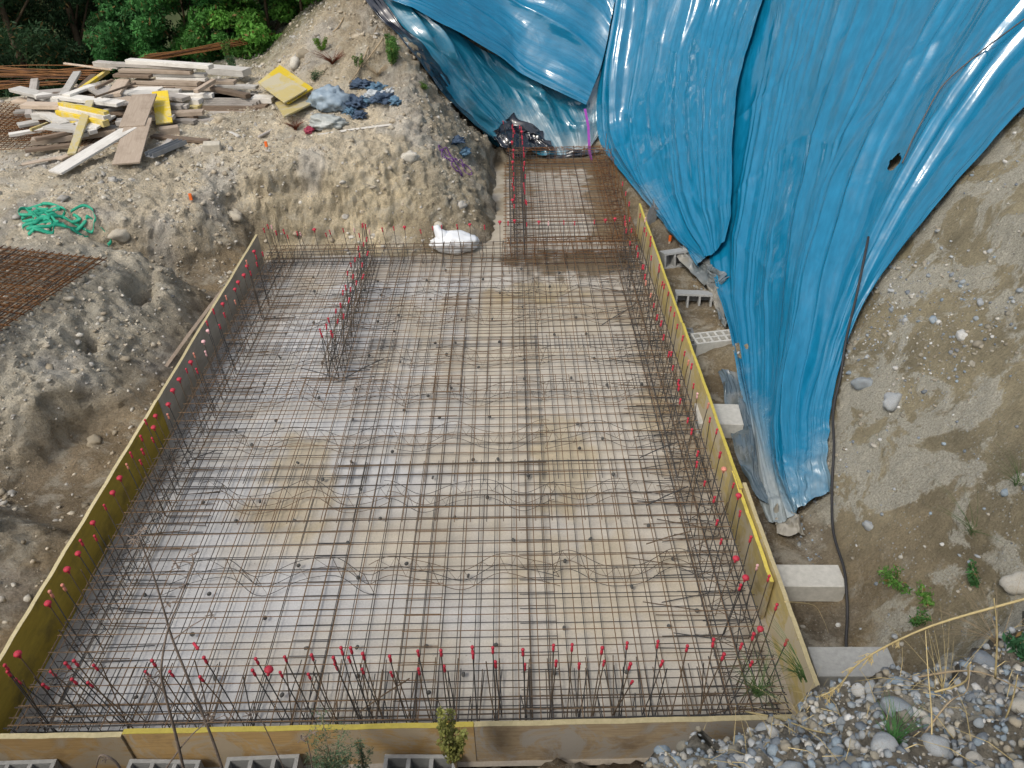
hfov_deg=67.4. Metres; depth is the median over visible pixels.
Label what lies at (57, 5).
conifer tree
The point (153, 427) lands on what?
starter bar
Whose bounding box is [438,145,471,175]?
cord
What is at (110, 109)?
plank
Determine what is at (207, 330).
starter bar
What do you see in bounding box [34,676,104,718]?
starter bar
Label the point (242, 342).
starter bar
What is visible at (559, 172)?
rebar sheet
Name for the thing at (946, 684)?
cobble
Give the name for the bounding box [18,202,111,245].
webbing strap
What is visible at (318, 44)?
weed
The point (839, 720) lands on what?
cobble
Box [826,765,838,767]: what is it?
cobble
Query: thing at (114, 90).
plank
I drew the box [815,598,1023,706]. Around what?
dry reed
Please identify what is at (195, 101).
plank
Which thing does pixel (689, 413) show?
starter bar
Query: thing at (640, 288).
starter bar
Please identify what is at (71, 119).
plank
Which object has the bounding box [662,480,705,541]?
starter bar
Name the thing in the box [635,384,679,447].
starter bar
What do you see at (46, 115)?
plank
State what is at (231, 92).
plank
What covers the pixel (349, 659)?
starter bar
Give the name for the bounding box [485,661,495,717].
starter bar
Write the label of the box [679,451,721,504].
starter bar
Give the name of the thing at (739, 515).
starter bar
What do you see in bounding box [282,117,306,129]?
dry twigs
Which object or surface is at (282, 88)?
plywood panel
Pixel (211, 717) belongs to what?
dead stalk
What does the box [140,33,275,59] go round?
rebar bundle
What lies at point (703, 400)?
formwork panel
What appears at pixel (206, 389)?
starter bar
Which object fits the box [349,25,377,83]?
root
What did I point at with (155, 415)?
starter bar
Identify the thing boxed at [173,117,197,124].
plank
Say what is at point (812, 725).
cobble
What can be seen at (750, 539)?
starter bar
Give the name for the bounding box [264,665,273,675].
safety plug
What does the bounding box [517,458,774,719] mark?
rebar sheet
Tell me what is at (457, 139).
rag
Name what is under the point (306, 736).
dead stalk
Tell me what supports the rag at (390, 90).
on the terrain at (926, 474)
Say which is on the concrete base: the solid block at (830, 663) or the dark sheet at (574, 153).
the dark sheet at (574, 153)
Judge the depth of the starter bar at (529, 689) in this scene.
5.54 m
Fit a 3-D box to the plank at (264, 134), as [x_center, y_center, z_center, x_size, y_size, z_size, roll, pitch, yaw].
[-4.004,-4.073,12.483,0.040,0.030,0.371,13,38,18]
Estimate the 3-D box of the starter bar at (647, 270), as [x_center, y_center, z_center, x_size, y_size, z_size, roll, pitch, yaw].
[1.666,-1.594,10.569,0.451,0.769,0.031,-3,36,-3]
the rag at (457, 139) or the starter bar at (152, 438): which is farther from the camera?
the rag at (457, 139)
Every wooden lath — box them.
[165,288,222,366]
[311,124,391,136]
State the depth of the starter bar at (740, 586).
6.08 m
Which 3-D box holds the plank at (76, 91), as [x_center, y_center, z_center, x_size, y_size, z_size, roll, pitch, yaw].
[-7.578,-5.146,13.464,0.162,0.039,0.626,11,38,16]
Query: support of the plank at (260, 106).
on the plank at (220, 112)
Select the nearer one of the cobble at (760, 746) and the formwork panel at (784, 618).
the cobble at (760, 746)
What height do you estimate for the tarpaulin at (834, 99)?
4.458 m
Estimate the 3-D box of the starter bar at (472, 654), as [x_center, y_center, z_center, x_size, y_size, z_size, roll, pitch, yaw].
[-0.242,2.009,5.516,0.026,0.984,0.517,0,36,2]
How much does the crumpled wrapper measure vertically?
0.094 m
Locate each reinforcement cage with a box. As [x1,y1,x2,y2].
[3,691,791,732]
[7,248,292,732]
[266,241,506,266]
[321,245,377,381]
[506,146,604,163]
[507,235,638,256]
[509,149,524,260]
[593,149,636,252]
[614,239,790,714]
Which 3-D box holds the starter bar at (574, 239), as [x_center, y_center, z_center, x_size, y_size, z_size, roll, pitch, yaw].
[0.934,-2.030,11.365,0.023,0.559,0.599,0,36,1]
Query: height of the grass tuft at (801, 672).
0.309 m
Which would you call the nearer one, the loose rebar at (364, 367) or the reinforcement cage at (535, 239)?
the loose rebar at (364, 367)
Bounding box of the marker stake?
[188,193,192,202]
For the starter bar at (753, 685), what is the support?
on the rebar sheet at (613, 578)
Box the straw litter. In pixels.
[659,621,1023,767]
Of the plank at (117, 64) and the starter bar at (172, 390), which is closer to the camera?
the starter bar at (172, 390)
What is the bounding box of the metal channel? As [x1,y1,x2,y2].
[144,138,186,157]
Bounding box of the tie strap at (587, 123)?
[584,109,591,159]
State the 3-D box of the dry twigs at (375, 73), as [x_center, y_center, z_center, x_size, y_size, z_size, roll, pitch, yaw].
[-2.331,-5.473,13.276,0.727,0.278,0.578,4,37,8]
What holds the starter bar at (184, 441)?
on the rebar sheet at (392, 340)
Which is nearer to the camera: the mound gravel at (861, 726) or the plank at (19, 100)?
the mound gravel at (861, 726)
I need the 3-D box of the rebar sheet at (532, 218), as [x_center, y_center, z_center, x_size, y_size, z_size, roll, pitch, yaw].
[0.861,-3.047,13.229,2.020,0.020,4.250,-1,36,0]
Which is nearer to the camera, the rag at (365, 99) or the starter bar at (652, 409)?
the starter bar at (652, 409)
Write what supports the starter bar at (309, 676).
on the rebar sheet at (459, 593)
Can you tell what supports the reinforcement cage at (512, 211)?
on the rebar sheet at (532, 218)
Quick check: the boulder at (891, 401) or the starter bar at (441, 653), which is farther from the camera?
the boulder at (891, 401)
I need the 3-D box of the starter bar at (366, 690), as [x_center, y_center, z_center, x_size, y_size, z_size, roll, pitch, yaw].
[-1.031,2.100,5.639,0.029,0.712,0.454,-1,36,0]
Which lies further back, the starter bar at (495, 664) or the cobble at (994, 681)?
the starter bar at (495, 664)
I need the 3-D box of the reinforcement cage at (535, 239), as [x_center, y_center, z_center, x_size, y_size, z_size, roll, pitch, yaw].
[0.921,-2.110,11.740,2.005,0.258,0.234,-1,36,0]
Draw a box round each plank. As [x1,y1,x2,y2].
[8,128,43,136]
[9,86,38,97]
[11,97,44,103]
[13,109,24,116]
[17,120,39,127]
[19,101,58,109]
[22,155,61,165]
[24,78,39,117]
[25,143,69,152]
[29,122,48,130]
[30,111,55,119]
[30,128,115,145]
[31,109,69,123]
[34,92,64,101]
[34,131,71,140]
[36,93,58,99]
[37,87,75,93]
[42,123,87,132]
[48,127,136,174]
[49,117,78,121]
[51,95,125,106]
[52,91,94,95]
[55,110,109,126]
[56,143,91,160]
[58,101,109,114]
[58,106,111,119]
[59,71,81,95]
[62,84,95,96]
[63,62,112,70]
[67,100,93,155]
[72,132,88,137]
[75,74,96,88]
[75,122,97,134]
[79,70,109,87]
[82,82,113,97]
[87,115,115,128]
[92,60,124,68]
[93,105,110,108]
[94,82,135,97]
[95,79,113,88]
[99,124,118,129]
[103,106,123,111]
[106,85,128,106]
[109,78,130,96]
[109,110,124,115]
[110,61,193,69]
[112,118,152,165]
[113,72,152,78]
[115,118,121,125]
[118,68,193,74]
[119,93,156,127]
[119,96,130,100]
[122,90,157,95]
[125,58,213,69]
[127,83,214,90]
[131,78,201,85]
[133,86,162,89]
[136,86,174,87]
[149,114,175,120]
[150,134,210,143]
[151,109,204,116]
[152,90,172,124]
[153,72,207,76]
[156,77,207,81]
[158,90,190,101]
[159,124,179,134]
[160,88,181,92]
[161,139,172,144]
[170,97,203,104]
[170,103,184,109]
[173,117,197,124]
[178,92,213,97]
[178,116,198,118]
[183,103,189,108]
[183,103,202,109]
[193,79,215,92]
[198,118,212,121]
[200,107,256,109]
[201,103,268,108]
[202,79,236,84]
[202,101,256,104]
[202,103,252,105]
[203,99,259,103]
[204,93,254,99]
[204,109,257,110]
[205,64,251,76]
[208,112,242,113]
[210,86,250,98]
[210,111,243,111]
[214,84,258,88]
[214,94,276,103]
[258,129,272,137]
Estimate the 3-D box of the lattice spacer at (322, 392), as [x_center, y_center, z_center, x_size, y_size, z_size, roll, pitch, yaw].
[-2.129,0.109,8.811,1.855,0.197,0.350,-1,36,0]
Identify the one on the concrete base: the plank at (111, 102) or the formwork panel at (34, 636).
the formwork panel at (34, 636)
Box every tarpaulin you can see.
[384,0,601,154]
[393,0,614,103]
[596,0,761,266]
[709,0,1023,522]
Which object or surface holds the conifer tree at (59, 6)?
on the terrain at (926, 474)
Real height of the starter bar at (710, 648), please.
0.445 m
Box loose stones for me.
[0,3,483,543]
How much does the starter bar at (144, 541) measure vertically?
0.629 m
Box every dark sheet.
[366,0,495,139]
[493,113,554,157]
[546,146,603,158]
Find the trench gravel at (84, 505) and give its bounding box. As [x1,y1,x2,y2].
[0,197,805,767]
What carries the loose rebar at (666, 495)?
on the rebar sheet at (555, 613)
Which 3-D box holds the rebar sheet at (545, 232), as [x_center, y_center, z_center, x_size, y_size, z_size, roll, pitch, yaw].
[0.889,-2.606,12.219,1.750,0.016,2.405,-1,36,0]
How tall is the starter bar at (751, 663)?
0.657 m
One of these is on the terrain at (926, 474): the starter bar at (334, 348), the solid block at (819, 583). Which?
the solid block at (819, 583)
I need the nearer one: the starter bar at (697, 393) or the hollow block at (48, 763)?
the hollow block at (48, 763)
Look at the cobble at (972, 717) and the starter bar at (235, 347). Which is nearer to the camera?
the cobble at (972, 717)
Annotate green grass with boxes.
[928,480,1004,543]
[983,445,1023,487]
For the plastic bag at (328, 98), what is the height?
0.423 m
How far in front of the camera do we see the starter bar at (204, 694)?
5.55 m
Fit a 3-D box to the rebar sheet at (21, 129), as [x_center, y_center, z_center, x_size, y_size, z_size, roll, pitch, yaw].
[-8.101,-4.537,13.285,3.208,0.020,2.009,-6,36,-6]
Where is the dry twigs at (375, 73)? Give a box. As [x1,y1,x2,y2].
[355,60,391,76]
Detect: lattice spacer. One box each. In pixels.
[158,556,374,595]
[200,479,391,513]
[228,425,398,454]
[241,380,404,410]
[260,346,412,369]
[280,305,420,330]
[294,278,425,298]
[369,553,559,589]
[384,479,553,511]
[394,419,548,451]
[402,380,546,405]
[409,344,543,367]
[416,303,540,326]
[422,277,537,297]
[535,273,628,295]
[537,304,635,323]
[540,344,644,364]
[542,377,654,402]
[545,420,667,448]
[549,478,684,506]
[553,548,704,585]
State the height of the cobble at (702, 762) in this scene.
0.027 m
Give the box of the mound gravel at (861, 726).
[644,627,1023,767]
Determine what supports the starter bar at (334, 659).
on the concrete base
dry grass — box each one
[737,672,825,720]
[847,602,989,736]
[902,554,1023,660]
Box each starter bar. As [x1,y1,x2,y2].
[3,663,56,732]
[5,670,55,732]
[13,650,79,708]
[14,666,105,723]
[22,674,71,729]
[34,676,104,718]
[41,664,122,722]
[44,600,129,658]
[48,590,147,662]
[49,665,135,722]
[49,666,113,729]
[58,630,120,667]
[60,583,154,648]
[63,566,144,627]
[63,661,148,722]
[70,662,147,722]
[72,659,164,727]
[75,551,152,610]
[79,539,167,613]
[81,569,165,623]
[86,665,165,722]
[90,520,167,580]
[92,663,172,722]
[93,534,175,596]
[100,662,151,728]
[103,504,184,572]
[108,535,182,583]
[109,490,179,548]
[116,475,187,533]
[125,463,202,532]
[127,504,195,550]
[129,451,205,525]
[139,435,215,505]
[139,459,207,517]
[140,448,212,510]
[144,419,218,494]
[144,471,211,515]
[144,664,217,721]
[146,671,189,727]
[150,659,217,727]
[151,425,207,477]
[151,437,219,494]
[153,414,214,471]
[165,402,222,453]
[166,413,215,468]
[168,453,223,486]
[168,662,219,715]
[170,388,227,442]
[176,377,231,431]
[176,423,235,459]
[185,368,239,429]
[188,360,241,412]
[190,385,244,436]
[193,353,253,414]
[194,659,226,726]
[195,368,252,417]
[198,662,248,720]
[201,340,251,388]
[201,372,218,411]
[202,655,271,725]
[204,350,257,400]
[205,320,261,388]
[206,329,255,382]
[212,308,267,376]
[213,345,260,392]
[218,324,269,374]
[221,302,268,352]
[223,312,274,365]
[225,295,277,356]
[233,288,276,333]
[234,300,282,346]
[234,314,278,352]
[236,280,276,325]
[241,301,284,334]
[242,273,283,317]
[242,675,266,725]
[245,260,292,319]
[245,264,287,310]
[250,271,285,317]
[251,659,301,720]
[252,250,288,296]
[254,657,317,724]
[255,255,298,305]
[256,262,287,306]
[261,252,296,295]
[270,255,306,288]
[278,660,315,719]
[283,655,329,723]
[285,666,305,723]
[296,231,304,277]
[303,333,333,378]
[307,324,329,378]
[307,659,341,718]
[310,333,338,379]
[310,653,350,723]
[312,228,321,276]
[313,671,346,723]
[319,328,358,378]
[322,271,347,321]
[324,287,351,338]
[327,317,366,370]
[328,257,355,307]
[328,280,356,333]
[329,230,338,276]
[330,330,351,378]
[331,319,355,372]
[331,656,368,723]
[332,246,358,295]
[333,663,365,718]
[334,309,354,360]
[338,297,363,350]
[339,303,363,355]
[339,646,375,723]
[340,224,363,271]
[341,290,365,341]
[342,313,369,369]
[344,285,377,336]
[346,274,369,326]
[346,274,371,328]
[347,656,388,722]
[348,224,370,271]
[349,646,383,723]
[354,251,379,300]
[359,253,384,302]
[359,262,381,313]
[359,663,382,722]
[360,660,386,717]
[361,651,393,722]
[363,242,389,291]
[366,237,390,288]
[388,654,412,722]
[389,663,418,718]
[392,226,398,276]
[395,670,417,722]
[403,226,408,273]
[416,649,438,722]
[417,657,435,717]
[439,649,449,715]
[443,658,458,716]
[447,669,460,721]
[468,223,471,274]
[470,645,482,720]
[471,652,484,718]
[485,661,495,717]
[491,646,501,720]
[494,658,502,717]
[521,648,528,717]
[524,659,529,707]
[526,200,548,248]
[528,667,530,717]
[537,220,540,268]
[545,643,554,719]
[546,221,548,271]
[547,658,557,716]
[558,643,573,716]
[567,655,580,716]
[573,221,574,269]
[574,668,587,716]
[585,646,603,716]
[585,657,605,715]
[592,264,631,313]
[599,215,624,257]
[599,234,631,282]
[600,221,625,266]
[600,252,638,303]
[603,228,626,273]
[604,641,628,718]
[604,656,633,715]
[605,245,637,291]
[607,191,626,234]
[607,241,630,283]
[610,228,631,278]
[610,293,651,340]
[611,217,616,271]
[611,232,646,276]
[611,349,663,387]
[612,320,651,364]
[613,655,631,715]
[613,665,623,715]
[615,280,646,335]
[616,265,644,316]
[616,285,659,323]
[616,296,650,350]
[616,303,654,356]
[617,213,640,256]
[617,274,645,325]
[617,314,658,363]
[618,264,642,311]
[618,365,673,415]
[619,242,651,292]
[620,236,651,282]
[621,334,664,385]
[624,374,673,410]
[625,217,645,265]
[626,520,700,568]
[627,351,670,397]
[627,351,672,406]
[629,398,681,456]
[630,264,660,308]
[630,320,662,375]
[631,461,700,504]
[632,268,659,319]
[632,401,684,433]
[635,379,679,436]
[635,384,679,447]
[636,312,675,362]
[636,360,689,406]
[636,657,663,714]
[637,450,698,504]
[638,291,668,341]
[638,640,659,715]
[640,416,695,468]
[641,283,664,334]
[641,363,692,417]
[642,255,651,301]
[642,351,685,397]
[643,461,697,524]
[643,547,723,611]
[645,668,667,714]
[646,335,683,386]
[647,324,678,373]
[650,417,688,476]
[652,392,698,444]
[652,644,688,714]
[653,383,694,435]
[654,519,718,575]
[656,428,717,487]
[656,555,739,615]
[657,502,727,528]
[659,496,715,556]
[659,604,741,648]
[660,428,692,490]
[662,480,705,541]
[662,538,722,602]
[662,574,748,636]
[664,306,671,351]
[664,417,710,478]
[669,402,709,455]
[673,583,741,638]
[674,482,734,536]
[677,535,752,592]
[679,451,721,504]
[679,466,726,521]
[680,652,725,714]
[681,510,741,573]
[681,626,763,686]
[683,637,715,713]
[688,663,703,711]
[692,493,741,554]
[695,574,770,638]
[697,642,743,713]
[703,564,758,620]
[707,632,755,694]
[708,656,753,713]
[708,676,755,713]
[711,603,778,667]
[731,638,788,697]
[738,657,764,712]
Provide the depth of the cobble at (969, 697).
3.11 m
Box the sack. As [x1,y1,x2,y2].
[429,224,479,252]
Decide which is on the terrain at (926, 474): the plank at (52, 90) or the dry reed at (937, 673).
the dry reed at (937, 673)
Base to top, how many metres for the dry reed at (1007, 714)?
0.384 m
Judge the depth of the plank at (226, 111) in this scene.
13.36 m
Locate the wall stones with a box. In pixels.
[717,174,1023,649]
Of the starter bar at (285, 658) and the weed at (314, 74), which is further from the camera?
the weed at (314, 74)
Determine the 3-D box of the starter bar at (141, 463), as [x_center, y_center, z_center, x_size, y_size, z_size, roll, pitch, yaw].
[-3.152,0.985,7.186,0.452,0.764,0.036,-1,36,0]
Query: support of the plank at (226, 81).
on the plank at (244, 86)
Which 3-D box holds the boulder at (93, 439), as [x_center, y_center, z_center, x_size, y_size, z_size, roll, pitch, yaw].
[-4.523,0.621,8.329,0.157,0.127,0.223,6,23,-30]
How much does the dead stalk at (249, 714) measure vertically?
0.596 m
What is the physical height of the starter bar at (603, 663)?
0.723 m
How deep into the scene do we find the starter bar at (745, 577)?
6.01 m
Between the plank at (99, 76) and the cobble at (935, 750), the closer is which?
the cobble at (935, 750)
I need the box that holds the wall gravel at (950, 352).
[693,115,1023,657]
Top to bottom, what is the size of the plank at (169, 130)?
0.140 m
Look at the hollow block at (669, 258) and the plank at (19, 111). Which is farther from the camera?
the plank at (19, 111)
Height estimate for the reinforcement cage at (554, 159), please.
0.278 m
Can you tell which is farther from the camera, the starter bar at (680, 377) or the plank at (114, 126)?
the plank at (114, 126)
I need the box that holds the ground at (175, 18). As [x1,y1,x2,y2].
[0,0,213,97]
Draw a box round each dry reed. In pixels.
[745,711,831,734]
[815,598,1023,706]
[907,670,1023,691]
[922,664,970,734]
[925,630,932,734]
[934,662,971,692]
[993,598,997,678]
[1005,675,1017,717]
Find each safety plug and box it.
[192,642,199,649]
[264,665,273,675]
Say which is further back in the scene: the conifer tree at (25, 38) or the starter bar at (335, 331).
the conifer tree at (25, 38)
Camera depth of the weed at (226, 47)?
16.22 m
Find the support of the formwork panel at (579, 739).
on the concrete base
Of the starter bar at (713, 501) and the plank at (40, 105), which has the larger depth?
the plank at (40, 105)
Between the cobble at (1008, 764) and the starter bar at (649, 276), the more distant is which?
the starter bar at (649, 276)
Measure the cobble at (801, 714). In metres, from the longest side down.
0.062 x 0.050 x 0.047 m
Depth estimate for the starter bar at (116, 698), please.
5.51 m
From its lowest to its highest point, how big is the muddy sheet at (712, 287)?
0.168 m
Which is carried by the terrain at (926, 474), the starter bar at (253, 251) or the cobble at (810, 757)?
the cobble at (810, 757)
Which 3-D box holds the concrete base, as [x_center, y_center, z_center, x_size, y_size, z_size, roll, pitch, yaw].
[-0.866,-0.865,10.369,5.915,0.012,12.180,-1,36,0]
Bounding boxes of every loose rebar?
[182,450,217,463]
[301,368,338,378]
[333,376,373,382]
[345,358,383,377]
[361,678,409,710]
[640,441,678,457]
[646,486,687,505]
[646,531,691,544]
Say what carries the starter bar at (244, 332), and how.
on the concrete base
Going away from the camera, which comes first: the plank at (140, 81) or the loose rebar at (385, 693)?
the loose rebar at (385, 693)
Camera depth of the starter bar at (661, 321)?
8.99 m
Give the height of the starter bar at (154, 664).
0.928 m
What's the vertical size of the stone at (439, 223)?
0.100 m
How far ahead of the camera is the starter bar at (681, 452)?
7.57 m
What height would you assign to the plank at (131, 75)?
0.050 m
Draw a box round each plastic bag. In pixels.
[305,84,349,111]
[308,113,349,129]
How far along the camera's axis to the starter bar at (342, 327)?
9.34 m
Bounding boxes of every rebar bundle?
[0,65,103,79]
[0,78,66,89]
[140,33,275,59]
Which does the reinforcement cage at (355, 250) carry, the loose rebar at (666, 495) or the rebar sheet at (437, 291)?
the rebar sheet at (437, 291)
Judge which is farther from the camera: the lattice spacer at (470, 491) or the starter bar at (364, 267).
the starter bar at (364, 267)
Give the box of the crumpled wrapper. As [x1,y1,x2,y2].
[303,126,314,133]
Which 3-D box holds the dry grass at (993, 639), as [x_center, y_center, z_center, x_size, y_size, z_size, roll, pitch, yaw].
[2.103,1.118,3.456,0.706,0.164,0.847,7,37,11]
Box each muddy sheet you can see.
[676,245,728,284]
[706,280,726,327]
[718,369,768,503]
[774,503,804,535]
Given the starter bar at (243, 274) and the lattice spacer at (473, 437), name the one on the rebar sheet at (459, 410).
the lattice spacer at (473, 437)
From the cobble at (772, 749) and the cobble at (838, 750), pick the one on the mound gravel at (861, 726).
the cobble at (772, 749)
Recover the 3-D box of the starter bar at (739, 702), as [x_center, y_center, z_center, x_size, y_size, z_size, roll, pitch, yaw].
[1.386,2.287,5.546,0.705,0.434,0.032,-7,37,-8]
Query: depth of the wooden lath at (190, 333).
9.63 m
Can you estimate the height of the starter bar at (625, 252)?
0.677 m
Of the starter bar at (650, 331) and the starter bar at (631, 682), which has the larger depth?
the starter bar at (650, 331)
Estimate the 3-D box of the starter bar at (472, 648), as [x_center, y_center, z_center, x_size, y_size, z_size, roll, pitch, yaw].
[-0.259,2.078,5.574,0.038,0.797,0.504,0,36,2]
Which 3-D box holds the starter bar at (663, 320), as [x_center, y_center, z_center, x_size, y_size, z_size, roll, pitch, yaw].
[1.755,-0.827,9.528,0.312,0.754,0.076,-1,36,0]
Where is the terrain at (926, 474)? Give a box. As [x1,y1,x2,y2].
[0,0,1023,767]
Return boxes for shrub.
[82,0,194,78]
[127,0,235,68]
[158,0,275,59]
[206,0,302,58]
[268,0,312,22]
[296,0,320,3]
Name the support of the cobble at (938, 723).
on the terrain at (926, 474)
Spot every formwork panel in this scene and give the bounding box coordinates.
[0,558,82,733]
[0,732,135,767]
[59,400,170,594]
[122,721,476,766]
[155,234,263,435]
[474,714,796,761]
[636,203,682,356]
[677,323,742,504]
[724,471,773,618]
[742,482,819,713]
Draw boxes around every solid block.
[693,403,743,437]
[776,565,844,601]
[807,647,894,687]
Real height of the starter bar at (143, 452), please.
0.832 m
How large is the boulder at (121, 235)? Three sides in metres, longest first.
0.348 x 0.235 x 0.193 m
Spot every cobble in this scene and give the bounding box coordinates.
[654,745,670,753]
[676,740,687,751]
[678,760,687,767]
[686,757,696,764]
[699,759,706,766]
[717,756,727,767]
[718,741,725,746]
[727,745,740,753]
[733,735,744,744]
[733,754,743,761]
[754,722,766,730]
[755,744,765,748]
[767,716,774,723]
[767,725,778,737]
[767,744,777,756]
[780,742,790,751]
[780,760,804,767]
[797,711,807,717]
[807,754,814,760]
[809,721,818,731]
[814,759,825,766]
[819,714,825,719]
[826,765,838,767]
[831,746,843,754]
[836,716,845,724]
[836,756,857,765]
[844,737,855,748]
[851,683,864,696]
[864,681,875,693]
[866,693,876,703]
[870,731,898,751]
[870,751,879,759]
[873,702,879,707]
[880,696,913,717]
[882,676,904,687]
[912,706,918,716]
[921,716,934,725]
[921,733,949,757]
[935,718,945,727]
[936,668,952,677]
[942,681,950,687]
[946,725,955,737]
[953,678,960,684]
[959,661,972,669]
[964,692,976,701]
[965,751,982,761]
[968,715,985,721]
[972,650,1000,668]
[973,666,987,677]
[973,717,983,728]
[973,737,984,745]
[975,732,989,742]
[989,677,997,684]
[1005,761,1011,767]
[1009,697,1023,713]
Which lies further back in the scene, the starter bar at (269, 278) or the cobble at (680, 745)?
the starter bar at (269, 278)
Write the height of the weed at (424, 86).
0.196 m
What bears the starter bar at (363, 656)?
on the rebar sheet at (459, 593)
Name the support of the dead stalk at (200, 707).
on the terrain at (926, 474)
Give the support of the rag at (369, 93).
on the terrain at (926, 474)
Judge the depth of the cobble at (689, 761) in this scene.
3.78 m
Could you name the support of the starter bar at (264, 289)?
on the rebar sheet at (328, 301)
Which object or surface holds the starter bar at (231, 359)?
on the rebar sheet at (392, 340)
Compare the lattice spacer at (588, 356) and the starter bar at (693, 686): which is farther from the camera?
the lattice spacer at (588, 356)
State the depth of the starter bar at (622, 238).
11.46 m
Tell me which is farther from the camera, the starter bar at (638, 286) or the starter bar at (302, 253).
the starter bar at (302, 253)
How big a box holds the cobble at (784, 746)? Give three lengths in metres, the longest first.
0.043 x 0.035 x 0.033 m
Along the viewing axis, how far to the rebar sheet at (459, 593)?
6.61 m
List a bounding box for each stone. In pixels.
[202,141,221,152]
[434,221,442,227]
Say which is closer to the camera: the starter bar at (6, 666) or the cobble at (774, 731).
the cobble at (774, 731)
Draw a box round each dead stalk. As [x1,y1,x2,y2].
[95,754,120,767]
[126,526,223,767]
[143,551,198,767]
[166,713,233,767]
[242,711,283,767]
[297,727,317,767]
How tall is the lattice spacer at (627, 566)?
0.197 m
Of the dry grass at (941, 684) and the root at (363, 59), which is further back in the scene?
the root at (363, 59)
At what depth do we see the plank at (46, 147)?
12.19 m
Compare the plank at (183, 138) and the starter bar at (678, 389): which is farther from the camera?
the plank at (183, 138)
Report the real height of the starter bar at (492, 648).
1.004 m
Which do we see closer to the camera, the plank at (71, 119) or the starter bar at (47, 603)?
the starter bar at (47, 603)
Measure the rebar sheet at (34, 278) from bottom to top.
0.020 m
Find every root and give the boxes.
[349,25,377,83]
[362,29,384,66]
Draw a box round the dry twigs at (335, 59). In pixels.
[311,49,344,63]
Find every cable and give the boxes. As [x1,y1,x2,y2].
[830,236,869,646]
[902,19,1023,163]
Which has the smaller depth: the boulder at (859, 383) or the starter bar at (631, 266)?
the boulder at (859, 383)
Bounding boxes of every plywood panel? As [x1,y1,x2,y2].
[258,65,312,104]
[259,73,306,103]
[275,95,310,117]
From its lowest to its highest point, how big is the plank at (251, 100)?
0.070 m
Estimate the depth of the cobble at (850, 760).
2.72 m
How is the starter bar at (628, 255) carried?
on the rebar sheet at (584, 308)
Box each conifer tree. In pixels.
[0,0,49,96]
[0,0,93,96]
[0,0,116,97]
[0,0,159,76]
[30,0,172,80]
[49,0,204,78]
[184,0,277,31]
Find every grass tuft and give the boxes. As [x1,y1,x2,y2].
[721,643,803,707]
[753,609,806,682]
[875,692,930,743]
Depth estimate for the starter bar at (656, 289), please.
9.92 m
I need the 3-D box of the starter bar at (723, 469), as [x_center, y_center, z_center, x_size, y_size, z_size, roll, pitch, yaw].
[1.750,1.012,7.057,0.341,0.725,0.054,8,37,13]
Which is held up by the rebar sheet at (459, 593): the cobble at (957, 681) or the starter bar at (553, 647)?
the starter bar at (553, 647)
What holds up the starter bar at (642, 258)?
on the rebar sheet at (584, 308)
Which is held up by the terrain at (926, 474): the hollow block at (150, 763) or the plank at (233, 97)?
the hollow block at (150, 763)
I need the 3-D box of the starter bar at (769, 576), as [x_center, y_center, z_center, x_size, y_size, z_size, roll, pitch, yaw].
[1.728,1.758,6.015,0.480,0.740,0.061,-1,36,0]
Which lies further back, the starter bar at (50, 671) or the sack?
the sack
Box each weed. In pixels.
[219,38,230,56]
[224,55,235,65]
[302,704,364,767]
[309,68,324,81]
[312,36,327,51]
[351,53,363,66]
[353,738,373,767]
[384,33,400,66]
[419,80,428,89]
[435,706,467,767]
[877,564,912,594]
[908,606,930,626]
[914,580,934,607]
[965,559,980,587]
[1001,630,1023,661]
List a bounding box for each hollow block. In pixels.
[0,759,62,767]
[126,759,204,767]
[224,754,303,767]
[383,754,457,767]
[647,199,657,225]
[659,248,688,268]
[674,289,712,307]
[686,328,696,353]
[690,329,731,356]
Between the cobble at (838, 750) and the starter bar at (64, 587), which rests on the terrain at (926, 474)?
the cobble at (838, 750)
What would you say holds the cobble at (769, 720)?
on the mound gravel at (861, 726)
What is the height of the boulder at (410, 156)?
0.214 m
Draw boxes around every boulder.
[86,434,100,447]
[107,228,130,242]
[214,115,227,123]
[229,208,242,221]
[289,55,299,69]
[296,48,308,59]
[400,150,419,163]
[457,201,467,209]
[850,377,872,390]
[862,520,872,530]
[883,392,901,411]
[955,329,967,340]
[999,571,1023,594]
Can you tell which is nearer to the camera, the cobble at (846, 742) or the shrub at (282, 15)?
the cobble at (846, 742)
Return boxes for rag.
[341,106,358,115]
[344,93,368,108]
[349,77,373,88]
[350,110,367,118]
[361,95,375,105]
[363,89,377,98]
[364,81,387,90]
[368,90,394,104]
[380,87,394,92]
[388,95,401,104]
[451,135,465,144]
[459,146,471,156]
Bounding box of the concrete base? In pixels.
[10,157,795,767]
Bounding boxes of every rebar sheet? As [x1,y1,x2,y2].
[0,101,118,134]
[0,103,116,141]
[0,114,118,149]
[0,245,106,330]
[0,247,103,325]
[0,249,99,326]
[0,250,91,324]
[7,496,447,729]
[18,463,367,732]
[116,375,459,526]
[153,338,394,484]
[192,294,467,397]
[230,256,411,353]
[238,241,471,308]
[276,459,560,724]
[336,337,545,482]
[369,254,536,349]
[390,490,786,722]
[416,373,727,522]
[432,290,681,392]
[443,239,652,306]
[503,162,635,265]
[506,148,629,244]
[513,190,631,255]
[514,252,667,348]
[515,333,707,478]
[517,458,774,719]
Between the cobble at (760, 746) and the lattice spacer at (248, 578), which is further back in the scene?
the lattice spacer at (248, 578)
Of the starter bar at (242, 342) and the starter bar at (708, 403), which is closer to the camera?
the starter bar at (708, 403)
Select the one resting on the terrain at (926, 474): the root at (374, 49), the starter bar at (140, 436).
the root at (374, 49)
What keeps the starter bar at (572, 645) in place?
on the rebar sheet at (613, 578)

